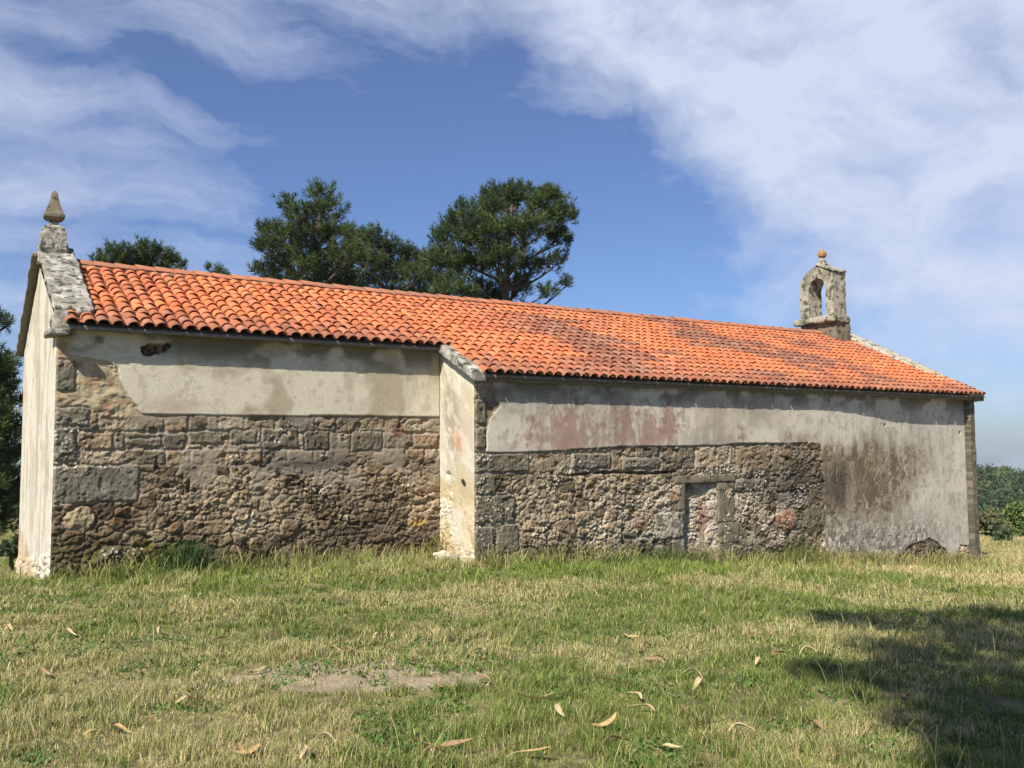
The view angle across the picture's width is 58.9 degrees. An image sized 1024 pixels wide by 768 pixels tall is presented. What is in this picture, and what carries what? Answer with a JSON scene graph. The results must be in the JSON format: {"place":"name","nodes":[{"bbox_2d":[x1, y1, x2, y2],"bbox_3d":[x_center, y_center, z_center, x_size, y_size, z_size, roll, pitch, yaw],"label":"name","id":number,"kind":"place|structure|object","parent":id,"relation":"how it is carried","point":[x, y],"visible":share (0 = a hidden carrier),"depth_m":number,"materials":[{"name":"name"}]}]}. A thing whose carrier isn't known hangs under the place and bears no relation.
{"place":"outdoors","nodes":[
{"label":"outdoors","id":0,"kind":"place"},
{"bbox_2d":[0,518,1023,767],"bbox_3d":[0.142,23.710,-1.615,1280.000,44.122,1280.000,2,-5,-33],"label":"ground","id":1,"kind":"structure","parent":0,"point":[344,684],"depth_m":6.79,"materials":[{"name":"green plant"}]},
{"bbox_2d":[0,307,16,334],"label":"pine tree","id":2,"kind":"object","parent":1,"relation":"on","point":[5,317],"visible":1,"depth_m":18.14,"materials":[{"name":"green plant"}]},
{"bbox_2d":[0,533,18,571],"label":"bush","id":3,"kind":"object","parent":1,"relation":"on","point":[9,548],"visible":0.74,"depth_m":22.43,"materials":[{"name":"green plant"}]},
{"bbox_2d":[0,332,23,535],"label":"pine tree","id":4,"kind":"object","parent":1,"relation":"on","point":[11,430],"visible":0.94,"depth_m":23.21,"materials":[{"name":"green plant"}]},
{"bbox_2d":[40,667,52,674],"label":"fallen leaf","id":5,"kind":"object","parent":1,"relation":"on","point":[43,670],"visible":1,"depth_m":6.85,"materials":[{"name":"beige plant"}]},
{"bbox_2d":[112,723,131,732],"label":"fallen leaf","id":6,"kind":"object","parent":1,"relation":"on","point":[121,726],"visible":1,"depth_m":5.50,"materials":[{"name":"beige plant"}]},
{"bbox_2d":[86,235,188,269],"bbox_3d":[-12.910,0.259,31.477,3.077,10.844,2.925,-1,-4,4],"label":"pine tree","id":7,"kind":"object","parent":1,"relation":"on","point":[144,254],"visible":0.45,"depth_m":31.22,"materials":[{"name":"green plant"}]},
{"bbox_2d":[155,626,160,632],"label":"fallen leaf","id":8,"kind":"object","parent":1,"relation":"on","point":[158,629],"visible":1,"depth_m":8.29,"materials":[{"name":"beige plant"}]},
{"bbox_2d":[139,537,226,576],"bbox_3d":[-4.498,2.416,12.603,1.354,0.550,1.012,2,-5,-33],"label":"weed clump","id":9,"kind":"object","parent":1,"relation":"on","point":[186,554],"visible":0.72,"depth_m":12.55,"materials":[{"name":"green plant"}]},
{"bbox_2d":[175,694,191,702],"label":"fallen leaf","id":10,"kind":"object","parent":1,"relation":"on","point":[183,697],"visible":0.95,"depth_m":6.09,"materials":[{"name":"beige plant"}]},
{"bbox_2d":[202,261,230,274],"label":"pine tree","id":11,"kind":"object","parent":1,"relation":"on","point":[208,265],"visible":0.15,"depth_m":44.23,"materials":[{"name":"green plant"}]},
{"bbox_2d":[202,552,263,571],"bbox_3d":[-4.033,2.569,13.032,0.901,0.321,0.532,2,-5,-33],"label":"weed clump","id":12,"kind":"object","parent":1,"relation":"on","point":[244,559],"visible":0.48,"depth_m":13.04,"materials":[{"name":"green plant"}]},
{"bbox_2d":[236,742,247,754],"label":"fallen leaf","id":13,"kind":"object","parent":1,"relation":"on","point":[239,746],"visible":0.94,"depth_m":5.06,"materials":[{"name":"beige plant"}]},
{"bbox_2d":[231,741,260,753],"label":"fallen leaf","id":14,"kind":"object","parent":1,"relation":"on","point":[257,745],"visible":0.97,"depth_m":5.05,"materials":[{"name":"beige plant"}]},
{"bbox_2d":[299,745,307,758],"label":"fallen leaf","id":15,"kind":"object","parent":1,"relation":"on","point":[305,749],"visible":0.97,"depth_m":5.02,"materials":[{"name":"beige plant"}]},
{"bbox_2d":[244,175,371,287],"bbox_3d":[-6.684,-1.100,29.531,4.042,12.334,4.107,1,-4,-13],"label":"pine tree","id":16,"kind":"object","parent":1,"relation":"on","point":[311,265],"visible":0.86,"depth_m":29.20,"materials":[{"name":"green plant"}]},
{"bbox_2d":[313,732,334,742],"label":"fallen leaf","id":17,"kind":"object","parent":1,"relation":"on","point":[326,733],"visible":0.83,"depth_m":5.26,"materials":[{"name":"beige plant"}]},
{"bbox_2d":[311,550,387,562],"bbox_3d":[-2.521,2.681,14.017,1.258,0.298,0.577,2,-5,-33],"label":"weed clump","id":18,"kind":"object","parent":1,"relation":"on","point":[341,555],"visible":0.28,"depth_m":13.94,"materials":[{"name":"green plant"}]},
{"bbox_2d":[339,221,447,293],"bbox_3d":[-4.771,-0.424,35.952,4.309,11.995,4.263,1,-4,-17],"label":"pine tree","id":19,"kind":"object","parent":1,"relation":"on","point":[382,261],"visible":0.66,"depth_m":35.44,"materials":[{"name":"green plant"}]},
{"bbox_2d":[404,735,441,745],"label":"fallen leaf","id":20,"kind":"object","parent":1,"relation":"on","point":[420,740],"visible":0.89,"depth_m":5.19,"materials":[{"name":"brown plant"}]},
{"bbox_2d":[422,746,449,753],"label":"fallen leaf","id":21,"kind":"object","parent":1,"relation":"on","point":[435,747],"visible":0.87,"depth_m":5.05,"materials":[{"name":"beige plant"}]},
{"bbox_2d":[433,550,451,558],"bbox_3d":[-1.120,2.785,14.684,0.278,0.184,0.289,-4,-5,45],"label":"stone","id":22,"kind":"object","parent":1,"relation":"on","point":[443,552],"visible":0.51,"depth_m":14.60,"materials":[{"name":"beige stone"}]},
{"bbox_2d":[439,738,473,746],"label":"fallen leaf","id":23,"kind":"object","parent":1,"relation":"on","point":[453,742],"visible":0.85,"depth_m":5.16,"materials":[{"name":"beige plant"}]},
{"bbox_2d":[415,176,581,303],"bbox_3d":[-0.382,-1.388,32.946,5.999,13.149,5.149,-1,-4,5],"label":"pine tree","id":24,"kind":"object","parent":1,"relation":"on","point":[478,228],"visible":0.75,"depth_m":32.69,"materials":[{"name":"green plant"}]},
{"bbox_2d":[15,191,985,579],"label":"chapel","id":25,"kind":"structure","parent":1,"relation":"on","point":[217,411],"depth_m":14.96,"materials":[{"name":"stone"}]},
{"bbox_2d":[675,473,738,561],"bbox_3d":[3.574,2.854,16.994,1.643,2.322,0.365,2,-5,-33],"label":"blocked doorway","id":26,"kind":"structure","parent":25,"relation":"in","point":[705,508],"depth_m":17.00,"materials":[{"name":"stone"}]},
{"bbox_2d":[507,746,550,755],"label":"fallen leaf","id":27,"kind":"object","parent":1,"relation":"on","point":[529,750],"visible":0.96,"depth_m":5.05,"materials":[{"name":"beige plant"}]},
{"bbox_2d":[517,694,552,699],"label":"fallen leaf","id":28,"kind":"object","parent":1,"relation":"on","point":[534,697],"visible":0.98,"depth_m":6.20,"materials":[{"name":"plant"}]},
{"bbox_2d":[555,703,564,715],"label":"fallen leaf","id":29,"kind":"object","parent":1,"relation":"on","point":[559,710],"visible":0.96,"depth_m":5.95,"materials":[{"name":"beige plant"}]},
{"bbox_2d":[592,712,615,725],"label":"fallen leaf","id":30,"kind":"object","parent":1,"relation":"on","point":[608,721],"visible":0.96,"depth_m":5.70,"materials":[{"name":"beige plant"}]},
{"bbox_2d":[601,677,629,681],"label":"fallen leaf","id":31,"kind":"object","parent":1,"relation":"on","point":[614,680],"visible":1,"depth_m":6.74,"materials":[{"name":"brown plant"}]},
{"bbox_2d":[603,735,630,741],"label":"fallen leaf","id":32,"kind":"object","parent":1,"relation":"on","point":[615,736],"visible":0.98,"depth_m":5.31,"materials":[{"name":"plant"}]},
{"bbox_2d":[586,551,650,567],"bbox_3d":[1.733,2.953,15.264,1.519,0.341,0.817,3,-5,-44],"label":"weed clump","id":33,"kind":"object","parent":1,"relation":"on","point":[619,559],"visible":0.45,"depth_m":15.16,"materials":[{"name":"green plant"}]},
{"bbox_2d":[629,704,654,710],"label":"fallen leaf","id":34,"kind":"object","parent":1,"relation":"on","point":[651,706],"visible":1,"depth_m":6.04,"materials":[{"name":"beige plant"}]},
{"bbox_2d":[643,657,661,659],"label":"fallen leaf","id":35,"kind":"object","parent":1,"relation":"on","point":[654,658],"visible":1,"depth_m":7.51,"materials":[{"name":"beige plant"}]},
{"bbox_2d":[636,545,701,563],"bbox_3d":[2.730,3.022,15.927,0.960,0.456,1.334,-3,-5,30],"label":"weed clump","id":36,"kind":"object","parent":1,"relation":"on","point":[669,554],"visible":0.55,"depth_m":15.84,"materials":[{"name":"green plant"}]},
{"bbox_2d":[662,743,682,746],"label":"fallen leaf","id":37,"kind":"object","parent":1,"relation":"on","point":[669,744],"visible":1,"depth_m":5.21,"materials":[{"name":"beige plant"}]},
{"bbox_2d":[681,668,704,680],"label":"fallen leaf","id":38,"kind":"object","parent":1,"relation":"on","point":[695,670],"visible":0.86,"depth_m":6.96,"materials":[{"name":"beige plant"}]},
{"bbox_2d":[692,676,703,690],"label":"fallen leaf","id":39,"kind":"object","parent":1,"relation":"on","point":[698,679],"visible":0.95,"depth_m":6.68,"materials":[{"name":"beige plant"}]},
{"bbox_2d":[680,547,720,565],"bbox_3d":[3.400,3.125,16.457,0.668,0.427,0.770,-3,-5,34],"label":"weed clump","id":40,"kind":"object","parent":1,"relation":"on","point":[704,559],"visible":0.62,"depth_m":16.39,"materials":[{"name":"green plant"}]},
{"bbox_2d":[691,716,732,723],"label":"fallen leaf","id":41,"kind":"object","parent":1,"relation":"on","point":[713,721],"visible":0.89,"depth_m":5.64,"materials":[{"name":"brown plant"}]},
{"bbox_2d":[727,722,755,734],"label":"fallen leaf","id":42,"kind":"object","parent":1,"relation":"on","point":[737,724],"visible":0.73,"depth_m":5.51,"materials":[{"name":"beige plant"}]},
{"bbox_2d":[770,537,823,565],"bbox_3d":[5.582,3.284,17.862,1.555,0.665,0.915,1,-4,-22],"label":"weed clump","id":43,"kind":"object","parent":1,"relation":"on","point":[798,553],"visible":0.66,"depth_m":17.77,"materials":[{"name":"green plant"}]},
{"bbox_2d":[799,646,816,654],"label":"fallen leaf","id":44,"kind":"object","parent":1,"relation":"on","point":[807,647],"visible":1,"depth_m":7.90,"materials":[{"name":"beige plant"}]},
{"bbox_2d":[808,719,823,728],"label":"fallen leaf","id":45,"kind":"object","parent":1,"relation":"on","point":[818,723],"visible":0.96,"depth_m":5.70,"materials":[{"name":"brown plant"}]},
{"bbox_2d":[853,549,891,564],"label":"weed clump","id":46,"kind":"object","parent":1,"relation":"on","point":[874,558],"visible":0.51,"depth_m":18.87,"materials":[{"name":"green plant"}]},
{"bbox_2d":[929,554,969,567],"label":"weed clump","id":47,"kind":"object","parent":1,"relation":"on","point":[944,560],"visible":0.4,"depth_m":20.42,"materials":[{"name":"green plant"}]},
{"bbox_2d":[979,507,1013,536],"bbox_3d":[18.176,5.239,34.172,1.228,1.177,1.527,-1,-4,5],"label":"bush","id":48,"kind":"object","parent":1,"relation":"on","point":[990,516],"visible":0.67,"depth_m":33.99,"materials":[{"name":"green plant"}]},
{"bbox_2d":[988,524,1012,540],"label":"bush","id":49,"kind":"object","parent":1,"relation":"on","point":[1000,533],"visible":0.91,"depth_m":31.39,"materials":[{"name":"green plant"}]},
{"bbox_2d":[979,497,1023,536],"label":"bush","id":50,"kind":"object","parent":1,"relation":"on","point":[1013,515],"visible":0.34,"depth_m":34.77,"materials":[{"name":"green plant"}]},
{"bbox_2d":[0,0,1023,476],"label":"sky","id":51,"kind":"structure","parent":0,"point":[709,151],"materials":[{"name":"blue"}]},
{"bbox_3d":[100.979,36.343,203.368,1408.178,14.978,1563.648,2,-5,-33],"label":"hill","id":52,"kind":"structure","parent":0,"visible":0},
{"bbox_2d":[11,463,1023,514],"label":"distant wood","id":53,"kind":"object","parent":52,"relation":"on","point":[1002,486],"visible":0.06,"depth_m":280.09,"materials":[{"name":"green plant"}]}
]}

